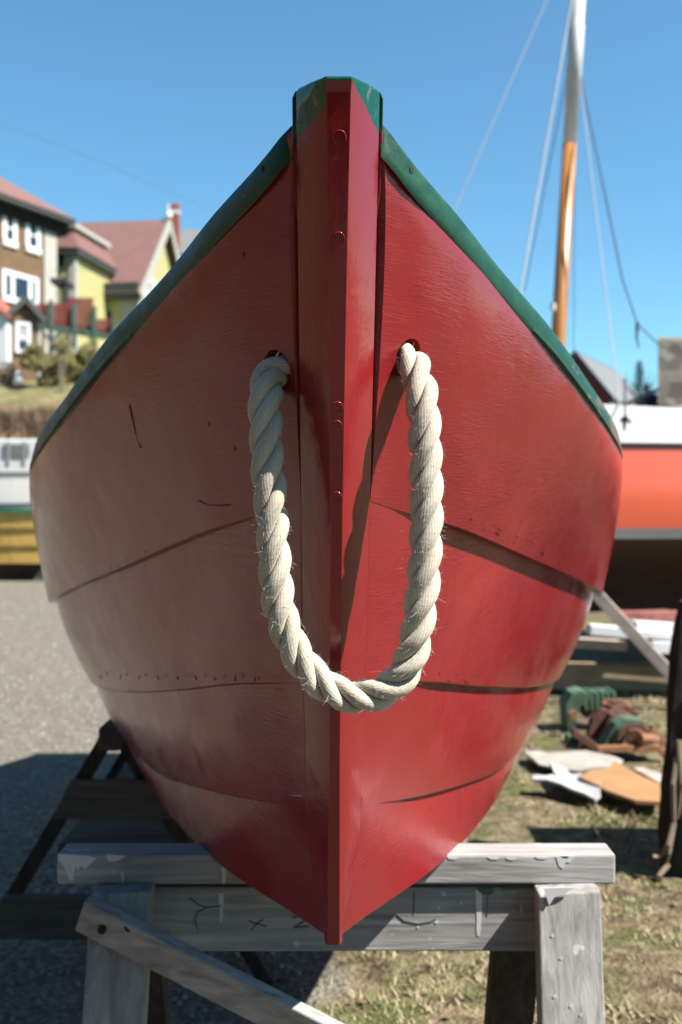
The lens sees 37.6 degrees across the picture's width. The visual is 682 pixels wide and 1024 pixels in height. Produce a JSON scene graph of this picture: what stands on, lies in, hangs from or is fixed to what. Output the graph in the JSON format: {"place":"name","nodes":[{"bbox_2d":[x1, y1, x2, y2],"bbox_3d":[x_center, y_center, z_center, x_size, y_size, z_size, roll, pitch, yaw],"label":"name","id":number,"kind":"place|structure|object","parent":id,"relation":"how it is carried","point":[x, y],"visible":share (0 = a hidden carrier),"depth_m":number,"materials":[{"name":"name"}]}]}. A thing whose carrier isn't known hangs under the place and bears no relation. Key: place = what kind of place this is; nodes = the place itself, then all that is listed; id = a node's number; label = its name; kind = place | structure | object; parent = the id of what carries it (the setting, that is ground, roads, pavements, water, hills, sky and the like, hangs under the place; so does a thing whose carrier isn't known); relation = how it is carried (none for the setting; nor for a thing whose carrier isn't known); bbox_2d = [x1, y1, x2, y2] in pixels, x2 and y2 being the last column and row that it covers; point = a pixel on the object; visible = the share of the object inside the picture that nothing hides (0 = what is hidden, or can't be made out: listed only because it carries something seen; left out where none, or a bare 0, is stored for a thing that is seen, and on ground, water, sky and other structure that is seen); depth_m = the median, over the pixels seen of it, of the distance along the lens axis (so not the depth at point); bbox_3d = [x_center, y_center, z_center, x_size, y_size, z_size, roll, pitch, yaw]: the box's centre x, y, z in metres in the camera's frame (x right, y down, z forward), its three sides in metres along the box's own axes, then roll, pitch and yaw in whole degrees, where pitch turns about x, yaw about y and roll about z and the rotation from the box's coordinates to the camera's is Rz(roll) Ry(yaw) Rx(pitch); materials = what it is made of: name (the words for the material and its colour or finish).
{"place":"outdoors","nodes":[
{"label":"outdoors","id":0,"kind":"place"},
{"bbox_2d":[0,563,40,574],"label":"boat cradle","id":1,"kind":"object","parent":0,"point":[20,568],"visible":0.03,"depth_m":19.50,"materials":[{"name":"black wood"}]},
{"bbox_2d":[0,507,39,562],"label":"lapstrake dory","id":2,"kind":"object","parent":1,"relation":"on","point":[18,543],"visible":0.22,"depth_m":17.68,"materials":[{"name":"paint"}]},
{"bbox_2d":[0,439,36,508],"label":"white skiff","id":3,"kind":"object","parent":2,"relation":"on","point":[15,457],"visible":0.12,"depth_m":19.44,"materials":[{"name":"paint"}]},
{"bbox_2d":[0,378,74,438],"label":"hillside","id":4,"kind":"structure","parent":0,"point":[30,392],"depth_m":29.52,"materials":[{"name":"plant"}]},
{"bbox_2d":[0,299,15,383],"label":"white shed","id":5,"kind":"structure","parent":4,"relation":"on","point":[5,336],"depth_m":34.50,"materials":[{"name":"paint"}]},
{"bbox_2d":[0,361,20,384],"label":"bush","id":6,"kind":"object","parent":4,"relation":"on","point":[7,374],"visible":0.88,"depth_m":32.87,"materials":[{"name":"plant"}]},
{"bbox_2d":[13,371,22,384],"bbox_3d":[-10.323,-4.278,32.000,0.316,0.430,0.316,0,0,0],"label":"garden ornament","id":7,"kind":"object","parent":4,"relation":"on","point":[17,379],"visible":1,"depth_m":31.91,"materials":[{"name":"white paint"}]},
{"bbox_2d":[6,296,47,381],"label":"garden shed","id":8,"kind":"structure","parent":4,"relation":"on","point":[28,315],"depth_m":35.19,"materials":[{"name":"white wood"}]},
{"bbox_2d":[15,321,30,352],"bbox_3d":[-11.166,-6.120,35.166,0.520,1.096,0.120,0,0,-30],"label":"window","id":9,"kind":"structure","parent":8,"relation":"in","point":[22,329],"depth_m":35.16,"materials":[{"name":"white paint"}]},
{"bbox_2d":[0,402,59,438],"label":"brush cover","id":10,"kind":"object","parent":4,"relation":"on","point":[28,428],"visible":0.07,"depth_m":25.01,"materials":[{"name":"brown plant"}]},
{"bbox_2d":[0,177,75,373],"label":"shingled house","id":11,"kind":"structure","parent":4,"relation":"on","point":[33,228],"depth_m":38.69,"materials":[{"name":"brown"}]},
{"bbox_2d":[2,215,17,248],"bbox_3d":[-12.528,-10.738,37.885,0.120,1.401,0.708,0,0,28],"label":"window","id":12,"kind":"structure","parent":11,"relation":"in","point":[9,226],"depth_m":37.88,"materials":[{"name":"white paint"}]},
{"bbox_2d":[1,268,38,307],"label":"window","id":13,"kind":"structure","parent":11,"relation":"in","point":[14,285],"depth_m":38.24,"materials":[{"name":"white paint"}]},
{"bbox_2d":[25,223,41,255],"bbox_3d":[-11.966,-10.752,38.921,0.120,1.388,0.770,0,0,28],"label":"window","id":14,"kind":"structure","parent":11,"relation":"in","point":[32,233],"depth_m":38.92,"materials":[{"name":"white paint"}]},
{"bbox_2d":[20,337,85,387],"bbox_3d":[-9.267,-4.637,32.389,2.302,2.046,1.623,0,0,0],"label":"bush","id":15,"kind":"object","parent":4,"relation":"on","point":[36,357],"visible":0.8,"depth_m":32.08,"materials":[{"name":"green plant"}]},
{"bbox_2d":[58,334,69,393],"bbox_3d":[-8.297,-3.781,29.998,0.363,3.181,0.066,0,0,0],"label":"sapling","id":16,"kind":"object","parent":4,"relation":"on","point":[61,384],"visible":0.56,"depth_m":29.99,"materials":[{"name":"brown plant"}]},
{"bbox_2d":[36,277,115,354],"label":"deck","id":17,"kind":"structure","parent":4,"relation":"on","point":[79,325],"depth_m":36.94,"materials":[{"name":"green wood"}]},
{"bbox_2d":[65,338,99,381],"bbox_3d":[-8.375,-4.709,32.780,1.254,2.022,1.188,0,0,0],"label":"bush","id":18,"kind":"object","parent":4,"relation":"on","point":[85,353],"visible":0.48,"depth_m":32.46,"materials":[{"name":"yellow plant"}]},
{"bbox_2d":[57,223,117,355],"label":"house wing","id":19,"kind":"structure","parent":4,"relation":"on","point":[86,266],"depth_m":42.81,"materials":[{"name":"yellow paint"}]},
{"bbox_2d":[57,255,64,268],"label":"window","id":20,"kind":"structure","parent":19,"relation":"in","point":[60,258],"depth_m":41.98,"materials":[{"name":"black glass"}]},
{"bbox_2d":[77,204,179,327],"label":"yellow house","id":21,"kind":"structure","parent":4,"relation":"on","point":[144,255],"depth_m":47.36,"materials":[{"name":"red"}]},
{"bbox_2d":[107,311,110,318],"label":"window","id":22,"kind":"structure","parent":21,"relation":"in","point":[108,312],"depth_m":45.09,"materials":[{"name":"green glass"}]},
{"bbox_2d":[146,278,154,295],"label":"window","id":23,"kind":"structure","parent":21,"relation":"in","point":[152,283],"depth_m":47.06,"materials":[{"name":"white paint"}]},
{"bbox_2d":[178,229,200,254],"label":"grey roofed house","id":24,"kind":"structure","parent":4,"relation":"on","point":[187,236],"depth_m":61.17,"materials":[{"name":"white paint"}]},
{"bbox_2d":[32,569,43,580],"bbox_3d":[-5.150,1.070,18.250,0.685,0.320,0.900,0,0,0],"label":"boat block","id":25,"kind":"object","parent":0,"point":[39,576],"visible":0.13,"depth_m":17.80,"materials":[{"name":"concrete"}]},
{"bbox_2d":[0,124,214,212],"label":"power line","id":26,"kind":"object","parent":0,"point":[103,163],"visible":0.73,"depth_m":37.15,"materials":[{"name":"black metal"}]},
{"bbox_2d":[0,575,681,1023],"bbox_3d":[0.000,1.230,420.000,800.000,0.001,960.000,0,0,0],"label":"ground","id":27,"kind":"structure","parent":0,"point":[648,981],"depth_m":3.54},
{"bbox_2d":[0,719,274,984],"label":"sawhorse","id":28,"kind":"object","parent":27,"relation":"on","point":[119,803],"visible":0.34,"depth_m":2.58,"materials":[{"name":"brown wood"}]},
{"bbox_2d":[0,598,303,1023],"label":"pebbles","id":29,"kind":"object","parent":27,"relation":"on","point":[78,983],"visible":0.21,"depth_m":4.17,"materials":[{"name":"grey gravel"}]},
{"bbox_2d":[57,843,614,1023],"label":"sawhorse","id":30,"kind":"object","parent":27,"relation":"on","point":[153,917],"visible":0.96,"depth_m":1.68,"materials":[{"name":"grey wood"}]},
{"bbox_2d":[29,76,621,944],"bbox_3d":[-0.043,0.073,2.810,1.642,1.040,3.620,0,0,-1],"label":"wooden dory","id":31,"kind":"object","parent":30,"relation":"on","point":[335,254],"visible":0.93,"depth_m":1.41,"materials":[{"name":"red paint"}]},
{"bbox_2d":[244,342,446,715],"bbox_3d":[0.006,0.018,1.177,0.236,0.442,0.114,0,0,0],"label":"mooring rope","id":32,"kind":"object","parent":31,"relation":"attached to","point":[308,668],"visible":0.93,"depth_m":1.14,"materials":[{"name":"fabric"}]},
{"bbox_2d":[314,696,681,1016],"bbox_3d":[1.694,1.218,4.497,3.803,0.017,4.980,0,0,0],"label":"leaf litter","id":33,"kind":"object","parent":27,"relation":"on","point":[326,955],"visible":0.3,"depth_m":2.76,"materials":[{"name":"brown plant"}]},
{"bbox_2d":[524,750,622,772],"bbox_3d":[1.100,1.188,4.791,0.475,0.031,0.342,0,0,23],"label":"torn board","id":34,"kind":"object","parent":27,"relation":"on","point":[581,761],"visible":0.81,"depth_m":4.76,"materials":[{"name":"white wood"}]},
{"bbox_2d":[575,637,626,650],"bbox_3d":[1.710,0.888,6.760,0.416,0.089,0.120,0,0,0],"label":"board","id":35,"kind":"object","parent":27,"relation":"on","point":[602,644],"visible":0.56,"depth_m":6.70,"materials":[{"name":"grey wood"}]},
{"bbox_2d":[570,350,637,405],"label":"barn","id":36,"kind":"structure","parent":27,"relation":"on","point":[600,378],"depth_m":40.84,"materials":[{"name":"white paint"}]},
{"bbox_2d":[552,662,667,691],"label":"timber beam","id":37,"kind":"structure","parent":27,"relation":"on","point":[641,677],"depth_m":6.80,"materials":[{"name":"black wood"}]},
{"bbox_2d":[559,686,665,757],"bbox_3d":[1.439,1.126,5.319,0.572,0.278,0.882,0,0,0],"label":"pile","id":38,"kind":"object","parent":27,"relation":"on","point":[613,723],"visible":0.91,"depth_m":5.15,"materials":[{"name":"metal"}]},
{"bbox_2d":[583,806,654,857],"bbox_3d":[0.982,1.138,3.583,0.297,0.186,0.145,0,0,-24],"label":"weed clump","id":39,"kind":"object","parent":27,"relation":"on","point":[629,833],"visible":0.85,"depth_m":3.60,"materials":[{"name":"plant"}]},
{"bbox_2d":[593,593,668,679],"bbox_3d":[1.860,0.800,6.250,0.839,0.907,0.060,0,0,15],"label":"prop pole","id":40,"kind":"object","parent":27,"relation":"on","point":[632,633],"visible":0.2,"depth_m":6.23,"materials":[{"name":"grey wood"}]},
{"bbox_2d":[622,371,656,392],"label":"bare tree","id":41,"kind":"object","parent":27,"relation":"on","point":[645,383],"visible":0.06,"depth_m":47.88,"materials":[{"name":"grey plant"}]},
{"bbox_2d":[631,360,650,396],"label":"spruce tree","id":42,"kind":"object","parent":27,"relation":"on","point":[638,377],"visible":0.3,"depth_m":45.01,"materials":[{"name":"grey plant"}]},
{"bbox_2d":[626,388,657,406],"bbox_3d":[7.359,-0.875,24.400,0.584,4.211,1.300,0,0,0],"label":"blue shed","id":43,"kind":"structure","parent":27,"relation":"on","point":[649,398],"depth_m":24.00,"materials":[{"name":"paint"}]},
{"bbox_2d":[633,767,661,783],"bbox_3d":[1.440,1.204,4.489,0.140,0.012,0.416,0,0,-27],"label":"plank","id":44,"kind":"object","parent":27,"relation":"on","point":[654,776],"visible":0.5,"depth_m":4.59,"materials":[{"name":"white wood"}]},
{"bbox_2d":[648,640,670,653],"bbox_3d":[2.306,0.892,6.560,0.567,0.096,0.120,0,0,0],"label":"board","id":45,"kind":"object","parent":27,"relation":"on","point":[661,646],"visible":0.37,"depth_m":6.50,"materials":[{"name":"white paint"}]},
{"bbox_2d":[638,629,671,639],"bbox_3d":[2.264,0.826,6.620,0.690,0.105,0.140,0,0,0],"label":"board","id":46,"kind":"object","parent":45,"relation":"on","point":[657,634],"depth_m":6.55,"materials":[{"name":"white paint"}]},
{"bbox_2d":[586,623,628,638],"bbox_3d":[1.781,0.786,6.610,0.303,0.093,0.120,0,0,0],"label":"board","id":47,"kind":"object","parent":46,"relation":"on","point":[604,630],"visible":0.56,"depth_m":6.55,"materials":[{"name":"white paint"}]},
{"bbox_2d":[630,620,673,631],"bbox_3d":[2.322,0.791,6.780,0.695,0.109,0.160,0,0,0],"label":"board","id":48,"kind":"object","parent":46,"relation":"on","point":[653,625],"visible":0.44,"depth_m":6.70,"materials":[{"name":"white paint"}]},
{"bbox_2d":[620,610,676,622],"bbox_3d":[2.333,0.731,6.950,0.831,0.087,0.100,0,0,0],"label":"board","id":49,"kind":"object","parent":48,"relation":"on","point":[659,615],"visible":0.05,"depth_m":6.90,"materials":[{"name":"red wood"}]},
{"bbox_2d":[653,639,670,662],"bbox_3d":[2.350,1.060,7.120,0.160,0.340,0.340,0,0,0],"label":"bearer","id":50,"kind":"object","parent":27,"relation":"on","point":[666,656],"depth_m":6.98,"materials":[{"name":"grey wood"}]},
{"bbox_2d":[651,600,681,881],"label":"prop post","id":51,"kind":"object","parent":27,"relation":"on","point":[669,825],"visible":0.98,"depth_m":3.39,"materials":[{"name":"brown wood"}]},
{"bbox_2d":[0,0,681,393],"label":"sky","id":52,"kind":"structure","parent":0,"point":[185,99],"materials":[{"name":"blue"}]},
{"bbox_2d":[242,690,681,1023],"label":"dry grass","id":53,"kind":"structure","parent":0,"point":[624,823],"depth_m":2.84,"materials":[{"name":"beige plant"}]},
{"bbox_2d":[533,762,601,801],"bbox_3d":[1.018,1.171,4.392,0.301,0.048,0.461,0,0,24],"label":"torn paper","id":54,"kind":"object","parent":53,"relation":"on","point":[565,778],"visible":0.94,"depth_m":4.31,"materials":[{"name":"white paper"}]},
{"bbox_2d":[579,761,659,804],"bbox_3d":[1.209,1.168,4.321,0.284,0.014,0.646,0,0,-13],"label":"plywood sheet","id":55,"kind":"object","parent":54,"relation":"on","point":[618,780],"visible":0.83,"depth_m":4.27,"materials":[{"name":"orange wood"}]},
{"bbox_2d":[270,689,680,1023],"bbox_3d":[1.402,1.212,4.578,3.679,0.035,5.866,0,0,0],"label":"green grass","id":56,"kind":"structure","parent":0,"point":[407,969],"depth_m":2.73,"materials":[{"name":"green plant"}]},
{"bbox_2d":[658,336,681,407],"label":"shingled building","id":57,"kind":"structure","parent":0,"point":[669,379],"depth_m":22.02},
{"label":"keel block","id":58,"kind":"object","parent":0,"visible":0},
{"bbox_2d":[454,0,681,611],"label":"sailing boat","id":59,"kind":"object","parent":58,"relation":"on","point":[644,571],"visible":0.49,"depth_m":7.49,"materials":[{"name":"orange paint"}]}
]}

